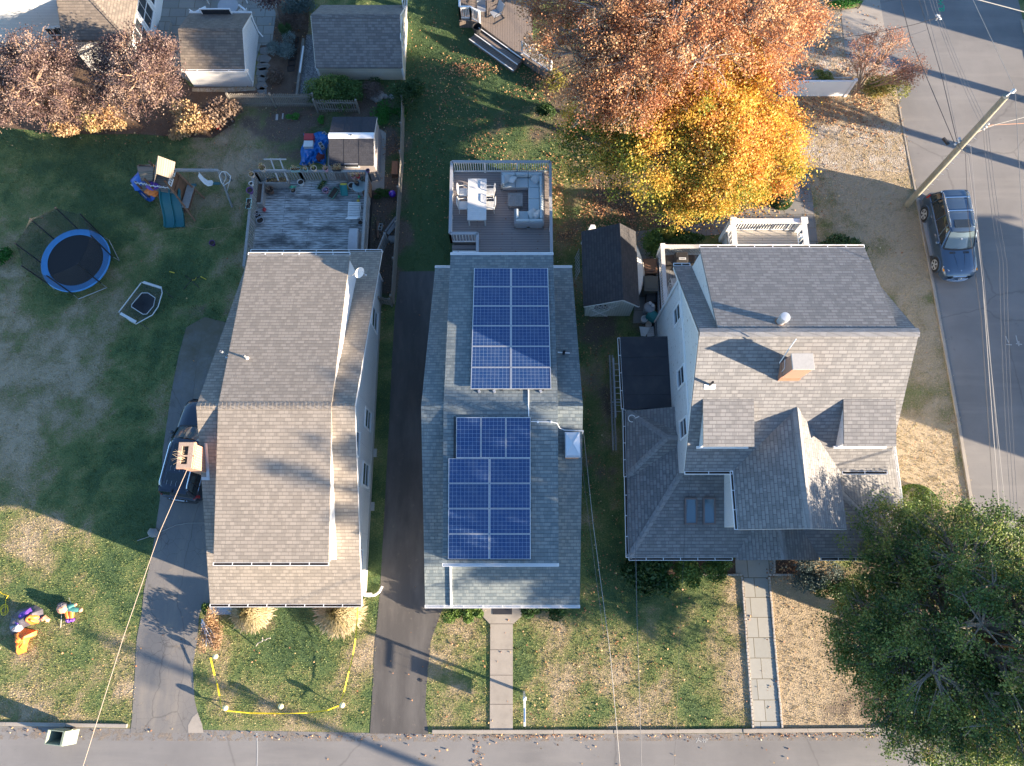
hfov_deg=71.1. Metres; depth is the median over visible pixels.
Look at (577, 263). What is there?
wire trellis
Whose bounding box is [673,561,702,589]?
rhododendron
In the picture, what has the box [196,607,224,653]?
dry bush
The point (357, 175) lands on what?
flower pot
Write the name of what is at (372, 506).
paving block
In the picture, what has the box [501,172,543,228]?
sectional sofa
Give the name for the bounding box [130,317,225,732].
driveway
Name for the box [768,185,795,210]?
boxwood
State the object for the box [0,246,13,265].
ground plant
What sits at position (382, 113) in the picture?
ground plant
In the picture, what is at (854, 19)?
driveway
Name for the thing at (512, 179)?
throw pillow
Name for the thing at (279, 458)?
tan roof house
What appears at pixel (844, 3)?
ground plant
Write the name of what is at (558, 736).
fallen leaves
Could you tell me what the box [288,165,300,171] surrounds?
planter
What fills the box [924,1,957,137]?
power line
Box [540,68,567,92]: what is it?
corner shrub
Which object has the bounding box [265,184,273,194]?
flower pot
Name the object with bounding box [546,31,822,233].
maple tree
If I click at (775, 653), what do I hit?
stone edging
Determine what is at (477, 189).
dining table
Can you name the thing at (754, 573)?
path
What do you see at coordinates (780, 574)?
stone edging
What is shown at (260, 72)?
stepping stone
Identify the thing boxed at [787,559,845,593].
juniper
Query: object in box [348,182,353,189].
flower pot
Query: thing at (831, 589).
juniper
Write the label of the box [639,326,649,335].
white board
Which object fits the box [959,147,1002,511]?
power line
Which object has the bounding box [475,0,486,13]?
sling chair
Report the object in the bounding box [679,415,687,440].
window
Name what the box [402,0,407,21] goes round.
window
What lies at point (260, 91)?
stepping stone
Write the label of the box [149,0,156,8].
window
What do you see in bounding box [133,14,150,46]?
window
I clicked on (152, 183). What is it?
purple cloth
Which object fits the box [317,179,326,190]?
planter
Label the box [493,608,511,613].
doormat
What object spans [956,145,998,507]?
power line
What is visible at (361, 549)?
window
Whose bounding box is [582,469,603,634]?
power line
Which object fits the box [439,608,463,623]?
front shrub
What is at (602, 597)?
power line
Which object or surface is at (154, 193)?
orange cloth
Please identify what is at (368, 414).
window
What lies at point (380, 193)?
ground plant
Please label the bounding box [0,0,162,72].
white gable house
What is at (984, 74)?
street
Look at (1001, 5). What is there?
road marking
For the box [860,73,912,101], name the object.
hedge shrub
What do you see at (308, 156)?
tarp pile
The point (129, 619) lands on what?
power line
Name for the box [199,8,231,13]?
window
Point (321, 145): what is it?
cinder block
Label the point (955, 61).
power line
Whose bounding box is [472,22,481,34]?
deck planter
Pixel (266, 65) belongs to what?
stepping stone
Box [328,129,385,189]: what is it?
concrete slab
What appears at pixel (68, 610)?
toppled inflatable
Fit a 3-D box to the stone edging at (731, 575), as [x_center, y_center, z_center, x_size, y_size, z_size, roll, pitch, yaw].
[10.028,9.164,34.266,1.944,0.100,0.103,0,75,0]
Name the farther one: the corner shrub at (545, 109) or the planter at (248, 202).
the corner shrub at (545, 109)
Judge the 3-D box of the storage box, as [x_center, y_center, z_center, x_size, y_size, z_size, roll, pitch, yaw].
[-6.484,-11.880,39.833,0.355,0.350,0.847,0,75,0]
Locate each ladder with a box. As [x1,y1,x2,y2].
[609,355,620,449]
[613,358,622,417]
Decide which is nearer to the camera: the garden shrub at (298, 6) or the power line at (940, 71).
the power line at (940, 71)
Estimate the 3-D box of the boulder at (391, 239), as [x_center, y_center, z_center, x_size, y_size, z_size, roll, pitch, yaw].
[-6.456,-7.772,38.816,0.570,0.288,0.444,0,75,0]
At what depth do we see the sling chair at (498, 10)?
41.55 m
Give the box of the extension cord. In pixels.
[0,592,8,615]
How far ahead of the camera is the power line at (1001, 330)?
29.12 m
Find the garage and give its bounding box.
[310,0,407,79]
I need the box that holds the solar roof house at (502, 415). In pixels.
[421,252,582,607]
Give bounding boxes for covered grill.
[348,228,361,248]
[665,252,695,269]
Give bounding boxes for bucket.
[641,315,647,323]
[645,321,651,326]
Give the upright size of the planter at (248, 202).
0.247 m
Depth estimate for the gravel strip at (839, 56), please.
42.01 m
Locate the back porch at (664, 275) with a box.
[652,243,699,335]
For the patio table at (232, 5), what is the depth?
42.05 m
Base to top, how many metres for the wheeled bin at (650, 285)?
1.020 m
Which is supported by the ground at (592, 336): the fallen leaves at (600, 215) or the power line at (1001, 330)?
the fallen leaves at (600, 215)
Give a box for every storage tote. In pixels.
[643,258,657,275]
[645,294,656,303]
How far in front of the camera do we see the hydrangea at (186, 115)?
39.83 m
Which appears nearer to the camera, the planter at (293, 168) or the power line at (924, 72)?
the power line at (924, 72)
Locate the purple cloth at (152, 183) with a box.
[146,182,159,190]
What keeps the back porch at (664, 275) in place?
on the ground at (592, 336)
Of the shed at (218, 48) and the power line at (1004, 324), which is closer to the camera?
the power line at (1004, 324)
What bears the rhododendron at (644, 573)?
on the mulch bed at (732, 570)
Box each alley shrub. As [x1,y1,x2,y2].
[641,229,665,258]
[650,224,680,239]
[664,230,704,243]
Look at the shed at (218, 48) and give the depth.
39.83 m
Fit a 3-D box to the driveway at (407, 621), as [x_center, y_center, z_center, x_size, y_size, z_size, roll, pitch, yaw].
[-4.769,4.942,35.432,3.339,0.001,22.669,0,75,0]
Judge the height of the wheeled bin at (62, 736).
0.979 m
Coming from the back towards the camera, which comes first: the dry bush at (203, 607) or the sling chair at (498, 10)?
the sling chair at (498, 10)
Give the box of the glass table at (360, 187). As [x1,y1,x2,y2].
[352,180,364,194]
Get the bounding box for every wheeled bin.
[44,727,79,745]
[642,275,658,296]
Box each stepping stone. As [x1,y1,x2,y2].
[255,81,267,89]
[256,54,270,62]
[256,62,270,69]
[256,67,267,77]
[256,75,267,81]
[257,87,266,93]
[260,46,271,54]
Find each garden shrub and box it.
[264,31,297,59]
[266,67,283,83]
[278,12,308,31]
[278,22,291,38]
[279,0,316,15]
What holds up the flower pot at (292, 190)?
on the weathered deck at (308, 215)
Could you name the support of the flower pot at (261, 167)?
on the weathered deck at (308, 215)
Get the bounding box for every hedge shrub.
[302,73,343,105]
[327,75,365,111]
[359,77,382,91]
[361,77,383,99]
[385,77,424,109]
[813,68,834,79]
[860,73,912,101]
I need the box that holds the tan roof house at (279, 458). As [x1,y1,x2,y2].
[173,249,382,606]
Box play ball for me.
[389,190,395,197]
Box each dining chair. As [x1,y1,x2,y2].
[456,183,467,200]
[456,196,467,213]
[486,183,494,199]
[486,196,495,213]
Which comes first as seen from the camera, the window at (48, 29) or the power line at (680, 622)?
the power line at (680, 622)
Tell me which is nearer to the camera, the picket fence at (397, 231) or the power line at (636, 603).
the power line at (636, 603)
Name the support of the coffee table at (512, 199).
on the deck at (497, 232)
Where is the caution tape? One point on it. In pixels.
(292, 713)
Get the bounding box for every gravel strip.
[192,87,256,91]
[299,35,318,99]
[770,12,847,76]
[779,122,909,172]
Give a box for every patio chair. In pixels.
[238,4,246,10]
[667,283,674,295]
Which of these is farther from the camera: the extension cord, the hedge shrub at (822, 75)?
the hedge shrub at (822, 75)
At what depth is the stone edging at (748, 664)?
33.28 m
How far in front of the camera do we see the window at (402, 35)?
40.58 m
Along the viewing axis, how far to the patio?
42.72 m
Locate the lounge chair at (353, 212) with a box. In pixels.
[346,202,361,219]
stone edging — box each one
[702,574,741,575]
[741,577,753,728]
[768,577,782,728]
[769,574,792,575]
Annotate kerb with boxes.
[0,722,127,727]
[432,420,974,733]
[898,104,915,190]
[916,198,959,420]
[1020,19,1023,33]
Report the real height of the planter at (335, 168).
0.552 m
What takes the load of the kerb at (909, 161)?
on the ground at (592, 336)
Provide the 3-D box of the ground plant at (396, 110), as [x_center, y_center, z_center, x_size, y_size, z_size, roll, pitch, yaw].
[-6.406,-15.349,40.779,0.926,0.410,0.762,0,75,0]
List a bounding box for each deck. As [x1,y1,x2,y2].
[242,158,388,268]
[448,160,552,251]
[458,0,552,77]
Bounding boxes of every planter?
[245,198,251,210]
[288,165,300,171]
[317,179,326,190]
[327,163,341,170]
[328,186,338,198]
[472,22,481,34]
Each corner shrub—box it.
[533,101,556,117]
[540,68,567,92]
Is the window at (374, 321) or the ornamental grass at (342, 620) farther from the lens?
the window at (374, 321)
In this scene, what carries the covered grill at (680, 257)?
on the back porch at (664, 275)
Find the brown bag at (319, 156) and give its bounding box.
[316,152,324,161]
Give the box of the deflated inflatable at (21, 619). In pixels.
[9,605,49,654]
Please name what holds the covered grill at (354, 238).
on the weathered deck at (308, 215)
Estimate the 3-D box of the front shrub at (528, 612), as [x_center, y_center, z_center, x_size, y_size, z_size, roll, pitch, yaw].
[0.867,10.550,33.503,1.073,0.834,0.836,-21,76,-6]
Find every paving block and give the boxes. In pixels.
[370,502,374,510]
[373,449,376,456]
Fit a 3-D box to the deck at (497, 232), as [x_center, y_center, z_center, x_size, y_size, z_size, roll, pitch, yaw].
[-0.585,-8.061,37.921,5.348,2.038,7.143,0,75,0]
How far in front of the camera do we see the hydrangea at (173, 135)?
40.14 m
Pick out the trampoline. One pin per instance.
(75, 260)
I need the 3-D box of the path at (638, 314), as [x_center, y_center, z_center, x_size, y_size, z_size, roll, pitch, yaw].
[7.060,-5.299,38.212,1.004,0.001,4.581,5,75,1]
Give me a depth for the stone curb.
41.40 m
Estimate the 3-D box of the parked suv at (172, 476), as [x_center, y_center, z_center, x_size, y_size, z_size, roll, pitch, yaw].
[-15.618,3.188,34.959,2.390,1.884,5.233,8,75,2]
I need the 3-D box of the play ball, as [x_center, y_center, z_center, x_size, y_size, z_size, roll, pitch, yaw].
[-6.575,-10.403,39.406,0.400,0.400,0.400,0,75,0]
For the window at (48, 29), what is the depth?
40.65 m
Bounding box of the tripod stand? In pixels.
[184,276,205,288]
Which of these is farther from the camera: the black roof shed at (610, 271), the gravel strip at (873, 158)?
the gravel strip at (873, 158)
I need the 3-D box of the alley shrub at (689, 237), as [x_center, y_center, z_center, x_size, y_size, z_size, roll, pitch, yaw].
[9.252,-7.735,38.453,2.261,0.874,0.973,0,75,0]
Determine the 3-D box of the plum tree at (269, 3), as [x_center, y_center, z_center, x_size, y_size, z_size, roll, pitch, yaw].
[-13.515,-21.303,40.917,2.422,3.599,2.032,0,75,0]
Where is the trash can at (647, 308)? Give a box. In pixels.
[643,302,654,314]
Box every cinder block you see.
[318,142,324,149]
[378,223,382,231]
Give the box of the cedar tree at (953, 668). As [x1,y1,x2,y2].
[811,483,1023,765]
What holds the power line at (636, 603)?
attached to the grey roof house at (763, 387)
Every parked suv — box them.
[158,399,202,503]
[920,190,977,281]
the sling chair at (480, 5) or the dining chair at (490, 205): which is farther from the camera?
the sling chair at (480, 5)
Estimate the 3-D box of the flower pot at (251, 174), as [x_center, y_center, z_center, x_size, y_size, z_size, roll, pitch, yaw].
[-13.595,-10.886,37.280,0.347,0.577,0.346,0,75,0]
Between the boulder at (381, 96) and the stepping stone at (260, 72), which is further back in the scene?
the stepping stone at (260, 72)
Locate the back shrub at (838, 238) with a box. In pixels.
[816,232,868,251]
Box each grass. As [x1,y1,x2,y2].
[226,607,275,633]
[311,601,367,638]
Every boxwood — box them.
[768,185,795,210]
[902,484,938,518]
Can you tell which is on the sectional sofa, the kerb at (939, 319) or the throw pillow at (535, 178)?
the throw pillow at (535, 178)
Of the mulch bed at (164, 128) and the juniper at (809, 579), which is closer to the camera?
the juniper at (809, 579)
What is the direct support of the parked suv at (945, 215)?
on the street
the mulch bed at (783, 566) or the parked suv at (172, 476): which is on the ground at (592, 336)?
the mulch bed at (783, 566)
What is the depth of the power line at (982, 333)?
30.92 m
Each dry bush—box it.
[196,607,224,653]
[201,602,209,615]
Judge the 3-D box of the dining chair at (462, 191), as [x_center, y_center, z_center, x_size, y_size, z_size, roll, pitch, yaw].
[-2.628,-10.139,37.995,0.573,0.987,0.571,0,75,0]
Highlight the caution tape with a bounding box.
[210,607,357,713]
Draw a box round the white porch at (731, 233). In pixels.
[718,217,808,243]
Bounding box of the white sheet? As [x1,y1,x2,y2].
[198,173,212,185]
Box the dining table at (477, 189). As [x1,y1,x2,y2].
[467,179,486,225]
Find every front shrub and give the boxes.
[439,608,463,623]
[461,608,483,623]
[518,608,540,617]
[541,608,567,621]
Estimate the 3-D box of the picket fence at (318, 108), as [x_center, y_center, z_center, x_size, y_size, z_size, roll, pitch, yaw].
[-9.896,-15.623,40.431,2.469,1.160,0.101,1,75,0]
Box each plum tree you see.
[0,21,97,133]
[77,16,189,123]
[250,0,289,22]
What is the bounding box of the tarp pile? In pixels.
[300,132,328,165]
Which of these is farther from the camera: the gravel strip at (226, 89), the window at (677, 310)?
the gravel strip at (226, 89)
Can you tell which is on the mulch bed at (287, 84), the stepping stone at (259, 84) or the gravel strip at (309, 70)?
the stepping stone at (259, 84)
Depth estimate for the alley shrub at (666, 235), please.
38.22 m
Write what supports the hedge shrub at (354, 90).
on the ground at (592, 336)
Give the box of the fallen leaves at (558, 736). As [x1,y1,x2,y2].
[10,719,877,765]
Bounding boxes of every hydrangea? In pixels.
[45,121,80,137]
[75,104,126,132]
[168,127,190,140]
[169,99,218,136]
[195,95,243,129]
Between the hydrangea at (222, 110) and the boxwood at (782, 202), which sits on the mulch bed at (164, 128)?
the hydrangea at (222, 110)
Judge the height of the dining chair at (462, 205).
0.987 m
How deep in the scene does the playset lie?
38.17 m
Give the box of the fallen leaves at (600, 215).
[0,1,961,765]
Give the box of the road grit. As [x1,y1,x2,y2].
[0,728,870,741]
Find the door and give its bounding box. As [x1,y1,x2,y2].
[589,303,618,316]
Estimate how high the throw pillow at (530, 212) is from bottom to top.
0.253 m
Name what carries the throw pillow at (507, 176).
on the sectional sofa
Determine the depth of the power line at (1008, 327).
29.14 m
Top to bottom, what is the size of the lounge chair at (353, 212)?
0.968 m
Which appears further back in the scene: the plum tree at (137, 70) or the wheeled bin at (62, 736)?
the plum tree at (137, 70)
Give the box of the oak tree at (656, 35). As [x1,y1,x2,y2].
[511,0,841,141]
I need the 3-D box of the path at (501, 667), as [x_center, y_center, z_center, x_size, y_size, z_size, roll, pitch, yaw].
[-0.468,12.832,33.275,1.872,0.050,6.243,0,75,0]
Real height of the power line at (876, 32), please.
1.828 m
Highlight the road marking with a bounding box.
[696,336,1021,742]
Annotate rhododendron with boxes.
[618,558,662,596]
[651,561,680,598]
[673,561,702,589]
[699,558,733,584]
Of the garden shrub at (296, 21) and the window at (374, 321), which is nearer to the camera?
the window at (374, 321)
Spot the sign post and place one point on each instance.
(524, 697)
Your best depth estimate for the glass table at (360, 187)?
37.88 m
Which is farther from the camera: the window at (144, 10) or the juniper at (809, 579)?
the window at (144, 10)
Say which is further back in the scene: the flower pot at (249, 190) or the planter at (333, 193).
the planter at (333, 193)
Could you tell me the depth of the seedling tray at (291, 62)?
41.81 m
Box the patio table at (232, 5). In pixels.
[218,0,237,10]
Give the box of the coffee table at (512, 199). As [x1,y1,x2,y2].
[508,193,522,208]
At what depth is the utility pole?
32.94 m
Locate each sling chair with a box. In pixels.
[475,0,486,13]
[488,0,504,24]
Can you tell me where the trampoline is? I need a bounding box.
[14,207,119,298]
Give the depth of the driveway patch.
32.54 m
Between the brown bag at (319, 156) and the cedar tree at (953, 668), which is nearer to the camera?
the cedar tree at (953, 668)
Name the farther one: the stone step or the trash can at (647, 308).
the stone step
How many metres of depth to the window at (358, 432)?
32.24 m
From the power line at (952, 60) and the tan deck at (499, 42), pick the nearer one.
the power line at (952, 60)
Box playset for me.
[130,156,232,227]
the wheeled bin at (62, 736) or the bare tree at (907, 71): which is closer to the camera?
the wheeled bin at (62, 736)
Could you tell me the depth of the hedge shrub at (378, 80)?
41.11 m
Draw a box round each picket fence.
[225,92,317,107]
[312,98,360,112]
[377,296,392,306]
[389,152,403,303]
[399,94,404,161]
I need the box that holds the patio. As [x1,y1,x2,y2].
[157,0,276,82]
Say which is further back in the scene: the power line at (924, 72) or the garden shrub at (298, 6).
the garden shrub at (298, 6)
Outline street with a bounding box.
[0,0,1023,765]
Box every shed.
[178,8,262,86]
[328,117,381,180]
[581,223,639,316]
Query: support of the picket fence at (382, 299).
on the ground at (592, 336)
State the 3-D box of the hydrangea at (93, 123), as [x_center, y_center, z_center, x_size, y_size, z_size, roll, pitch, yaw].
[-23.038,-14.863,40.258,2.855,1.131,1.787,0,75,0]
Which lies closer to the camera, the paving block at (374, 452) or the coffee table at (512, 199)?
the paving block at (374, 452)
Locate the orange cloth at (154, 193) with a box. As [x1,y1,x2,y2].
[144,188,158,196]
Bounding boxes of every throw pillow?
[503,174,509,182]
[508,176,516,182]
[527,208,535,218]
[530,174,539,183]
[533,210,539,218]
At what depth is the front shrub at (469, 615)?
33.15 m
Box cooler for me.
[303,133,314,148]
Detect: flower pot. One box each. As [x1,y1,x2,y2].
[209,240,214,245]
[246,187,252,193]
[248,169,254,177]
[256,216,263,224]
[257,159,265,171]
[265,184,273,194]
[290,187,295,193]
[297,179,303,185]
[309,161,316,171]
[322,187,328,193]
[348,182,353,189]
[354,171,361,178]
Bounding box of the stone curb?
[795,77,851,79]
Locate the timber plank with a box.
[385,216,395,231]
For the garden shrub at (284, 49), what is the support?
on the mulch bed at (287, 84)
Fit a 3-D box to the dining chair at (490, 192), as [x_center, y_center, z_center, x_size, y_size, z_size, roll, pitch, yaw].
[-1.154,-10.139,37.995,0.573,0.987,0.571,0,75,0]
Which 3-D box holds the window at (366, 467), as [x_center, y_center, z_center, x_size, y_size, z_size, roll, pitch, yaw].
[-6.895,4.327,33.817,0.070,1.390,1.182,0,75,0]
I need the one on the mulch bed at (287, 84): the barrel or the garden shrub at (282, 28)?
the garden shrub at (282, 28)
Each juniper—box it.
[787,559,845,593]
[810,574,865,602]
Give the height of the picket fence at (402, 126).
1.260 m
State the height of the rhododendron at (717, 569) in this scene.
1.540 m
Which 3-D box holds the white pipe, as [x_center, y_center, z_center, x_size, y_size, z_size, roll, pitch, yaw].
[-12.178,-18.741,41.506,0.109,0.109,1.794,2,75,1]
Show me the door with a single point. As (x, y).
(602, 310)
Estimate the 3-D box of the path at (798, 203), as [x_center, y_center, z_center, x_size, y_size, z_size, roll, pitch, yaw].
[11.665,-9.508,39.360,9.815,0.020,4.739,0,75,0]
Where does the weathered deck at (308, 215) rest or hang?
on the ground at (592, 336)
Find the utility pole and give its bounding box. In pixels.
[904,88,1015,207]
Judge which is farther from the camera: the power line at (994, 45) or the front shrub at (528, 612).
the front shrub at (528, 612)
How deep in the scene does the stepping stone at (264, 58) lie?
41.90 m
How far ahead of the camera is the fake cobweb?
32.97 m
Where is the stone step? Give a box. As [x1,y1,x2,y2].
[157,20,172,42]
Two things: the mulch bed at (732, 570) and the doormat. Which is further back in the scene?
the mulch bed at (732, 570)
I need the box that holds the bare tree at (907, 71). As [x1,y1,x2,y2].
[841,23,935,97]
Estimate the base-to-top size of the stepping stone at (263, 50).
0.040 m
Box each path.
[482,608,521,732]
[633,246,654,322]
[636,174,817,246]
[735,558,779,728]
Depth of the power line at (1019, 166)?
28.31 m
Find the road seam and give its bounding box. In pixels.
[256,733,257,765]
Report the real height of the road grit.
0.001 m
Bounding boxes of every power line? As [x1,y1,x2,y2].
[83,470,186,765]
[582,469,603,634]
[583,430,619,763]
[634,426,641,765]
[674,476,690,764]
[804,18,935,41]
[806,30,924,55]
[900,0,954,142]
[919,0,956,140]
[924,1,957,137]
[930,2,982,127]
[933,2,980,116]
[936,1,983,115]
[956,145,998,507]
[957,144,1004,502]
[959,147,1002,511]
[965,149,993,504]
[973,0,1014,88]
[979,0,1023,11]
[983,131,1011,518]
[985,128,1014,515]
[988,129,1017,511]
[1015,92,1023,239]
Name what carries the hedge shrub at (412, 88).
on the ground at (592, 336)
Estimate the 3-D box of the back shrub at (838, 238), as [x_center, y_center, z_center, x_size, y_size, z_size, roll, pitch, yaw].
[17.545,-7.325,38.181,2.949,1.186,1.305,0,75,0]
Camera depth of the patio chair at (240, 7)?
42.20 m
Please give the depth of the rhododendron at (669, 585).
33.09 m
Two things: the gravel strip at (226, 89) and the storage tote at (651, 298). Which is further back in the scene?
the gravel strip at (226, 89)
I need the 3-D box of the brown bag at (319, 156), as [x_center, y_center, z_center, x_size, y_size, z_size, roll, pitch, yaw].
[-10.693,-12.642,40.055,0.519,0.368,0.619,0,75,0]
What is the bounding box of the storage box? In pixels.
[391,161,398,177]
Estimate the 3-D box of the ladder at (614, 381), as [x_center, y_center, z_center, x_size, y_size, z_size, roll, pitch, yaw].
[5.267,0.221,35.196,0.546,0.135,3.015,0,75,0]
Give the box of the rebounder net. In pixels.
[119,281,172,328]
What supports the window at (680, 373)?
in the grey roof house at (763, 387)
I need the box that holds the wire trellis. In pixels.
[574,250,579,278]
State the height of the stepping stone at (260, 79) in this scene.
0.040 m
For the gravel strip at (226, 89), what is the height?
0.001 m
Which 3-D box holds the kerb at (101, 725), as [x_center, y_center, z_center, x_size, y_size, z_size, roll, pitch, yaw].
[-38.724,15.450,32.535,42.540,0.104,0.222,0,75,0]
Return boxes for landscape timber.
[295,38,304,98]
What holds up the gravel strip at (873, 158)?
on the ground at (592, 336)
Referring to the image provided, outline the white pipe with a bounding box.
[299,46,303,72]
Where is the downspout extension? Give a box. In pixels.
[362,586,382,596]
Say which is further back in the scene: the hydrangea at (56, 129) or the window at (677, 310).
the hydrangea at (56, 129)
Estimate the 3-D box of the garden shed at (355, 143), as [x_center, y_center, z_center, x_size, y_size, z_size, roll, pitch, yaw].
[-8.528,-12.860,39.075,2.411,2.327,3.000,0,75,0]
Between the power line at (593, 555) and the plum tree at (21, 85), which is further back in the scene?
the plum tree at (21, 85)
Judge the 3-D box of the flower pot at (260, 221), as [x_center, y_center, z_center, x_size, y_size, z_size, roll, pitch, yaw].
[-13.289,-8.558,37.889,0.410,0.260,0.410,0,75,0]
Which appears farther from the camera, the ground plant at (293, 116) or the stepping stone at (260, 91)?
the stepping stone at (260, 91)
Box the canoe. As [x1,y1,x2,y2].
[636,245,644,294]
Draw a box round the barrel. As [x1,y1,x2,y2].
[645,310,657,322]
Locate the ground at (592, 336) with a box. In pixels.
[0,0,1023,733]
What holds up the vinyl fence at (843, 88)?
on the ground at (592, 336)
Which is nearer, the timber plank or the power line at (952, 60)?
the power line at (952, 60)
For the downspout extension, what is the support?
attached to the tan roof house at (279, 458)
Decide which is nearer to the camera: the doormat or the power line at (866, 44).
the doormat
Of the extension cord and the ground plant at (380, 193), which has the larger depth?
the ground plant at (380, 193)
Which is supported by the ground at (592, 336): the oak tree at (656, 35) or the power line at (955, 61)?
the oak tree at (656, 35)
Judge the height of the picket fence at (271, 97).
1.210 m
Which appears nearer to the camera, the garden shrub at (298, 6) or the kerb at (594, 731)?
the kerb at (594, 731)
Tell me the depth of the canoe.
37.28 m
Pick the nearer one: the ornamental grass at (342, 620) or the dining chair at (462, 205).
the ornamental grass at (342, 620)
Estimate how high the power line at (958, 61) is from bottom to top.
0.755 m
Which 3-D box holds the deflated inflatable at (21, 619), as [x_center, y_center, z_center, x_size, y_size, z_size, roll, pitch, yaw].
[-22.891,11.389,33.395,1.662,0.513,2.150,31,77,8]
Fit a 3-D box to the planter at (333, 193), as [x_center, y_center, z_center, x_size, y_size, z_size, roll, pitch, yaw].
[-9.544,-10.143,38.361,0.320,0.180,0.680,28,77,7]
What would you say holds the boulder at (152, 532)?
on the ground at (592, 336)
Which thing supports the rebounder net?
on the ground at (592, 336)
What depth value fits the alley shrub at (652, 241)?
37.93 m
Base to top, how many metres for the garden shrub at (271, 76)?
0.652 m
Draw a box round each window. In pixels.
[42,27,62,42]
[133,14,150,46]
[136,0,154,31]
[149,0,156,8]
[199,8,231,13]
[357,430,360,457]
[361,549,362,572]
[362,460,369,488]
[364,406,371,432]
[371,305,378,334]
[400,16,405,55]
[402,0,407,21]
[673,301,680,327]
[676,363,684,389]
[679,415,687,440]
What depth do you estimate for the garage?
40.01 m
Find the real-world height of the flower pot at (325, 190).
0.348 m
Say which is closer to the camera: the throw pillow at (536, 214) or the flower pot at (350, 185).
the throw pillow at (536, 214)
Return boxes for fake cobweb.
[201,619,212,645]
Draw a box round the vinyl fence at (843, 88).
[780,78,857,96]
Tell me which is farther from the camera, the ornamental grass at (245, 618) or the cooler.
the cooler
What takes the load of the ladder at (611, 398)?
attached to the grey roof house at (763, 387)
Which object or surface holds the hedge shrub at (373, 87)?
on the ground at (592, 336)
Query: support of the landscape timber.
on the mulch bed at (287, 84)
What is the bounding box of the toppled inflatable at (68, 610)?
[56,599,82,627]
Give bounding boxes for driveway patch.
[188,713,202,732]
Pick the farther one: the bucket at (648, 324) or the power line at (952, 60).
the bucket at (648, 324)
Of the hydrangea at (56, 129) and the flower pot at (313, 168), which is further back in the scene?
the hydrangea at (56, 129)
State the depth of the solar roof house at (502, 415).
29.90 m
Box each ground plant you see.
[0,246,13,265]
[285,112,299,120]
[317,115,323,123]
[370,99,391,126]
[373,188,390,199]
[392,107,406,117]
[827,0,862,7]
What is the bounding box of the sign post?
[523,691,525,725]
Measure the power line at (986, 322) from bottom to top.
0.719 m
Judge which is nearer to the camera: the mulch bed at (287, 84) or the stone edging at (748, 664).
the stone edging at (748, 664)
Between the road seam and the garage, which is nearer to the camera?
the road seam
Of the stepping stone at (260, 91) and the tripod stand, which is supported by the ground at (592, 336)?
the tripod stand
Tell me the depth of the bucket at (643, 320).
37.46 m
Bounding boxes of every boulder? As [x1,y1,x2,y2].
[147,528,158,537]
[370,90,383,102]
[388,235,394,243]
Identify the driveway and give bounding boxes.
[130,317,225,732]
[370,271,442,733]
[841,0,893,75]
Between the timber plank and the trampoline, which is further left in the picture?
the trampoline
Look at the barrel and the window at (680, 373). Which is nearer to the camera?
the window at (680, 373)
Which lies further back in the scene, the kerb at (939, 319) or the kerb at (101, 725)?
the kerb at (939, 319)
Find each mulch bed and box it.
[0,51,234,137]
[186,0,308,98]
[667,558,735,577]
[775,560,796,573]
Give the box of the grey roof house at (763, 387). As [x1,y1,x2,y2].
[617,244,919,560]
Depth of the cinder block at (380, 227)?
38.95 m
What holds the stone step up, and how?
on the patio
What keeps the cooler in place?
on the tarp pile
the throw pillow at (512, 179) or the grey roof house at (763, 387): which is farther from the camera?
the throw pillow at (512, 179)
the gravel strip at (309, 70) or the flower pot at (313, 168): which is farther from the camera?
the gravel strip at (309, 70)
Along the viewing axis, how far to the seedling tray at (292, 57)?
41.92 m
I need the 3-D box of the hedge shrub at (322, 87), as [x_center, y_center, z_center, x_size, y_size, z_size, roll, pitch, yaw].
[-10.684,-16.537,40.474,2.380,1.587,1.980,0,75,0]
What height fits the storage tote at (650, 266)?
0.770 m
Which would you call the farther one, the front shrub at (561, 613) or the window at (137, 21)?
the window at (137, 21)

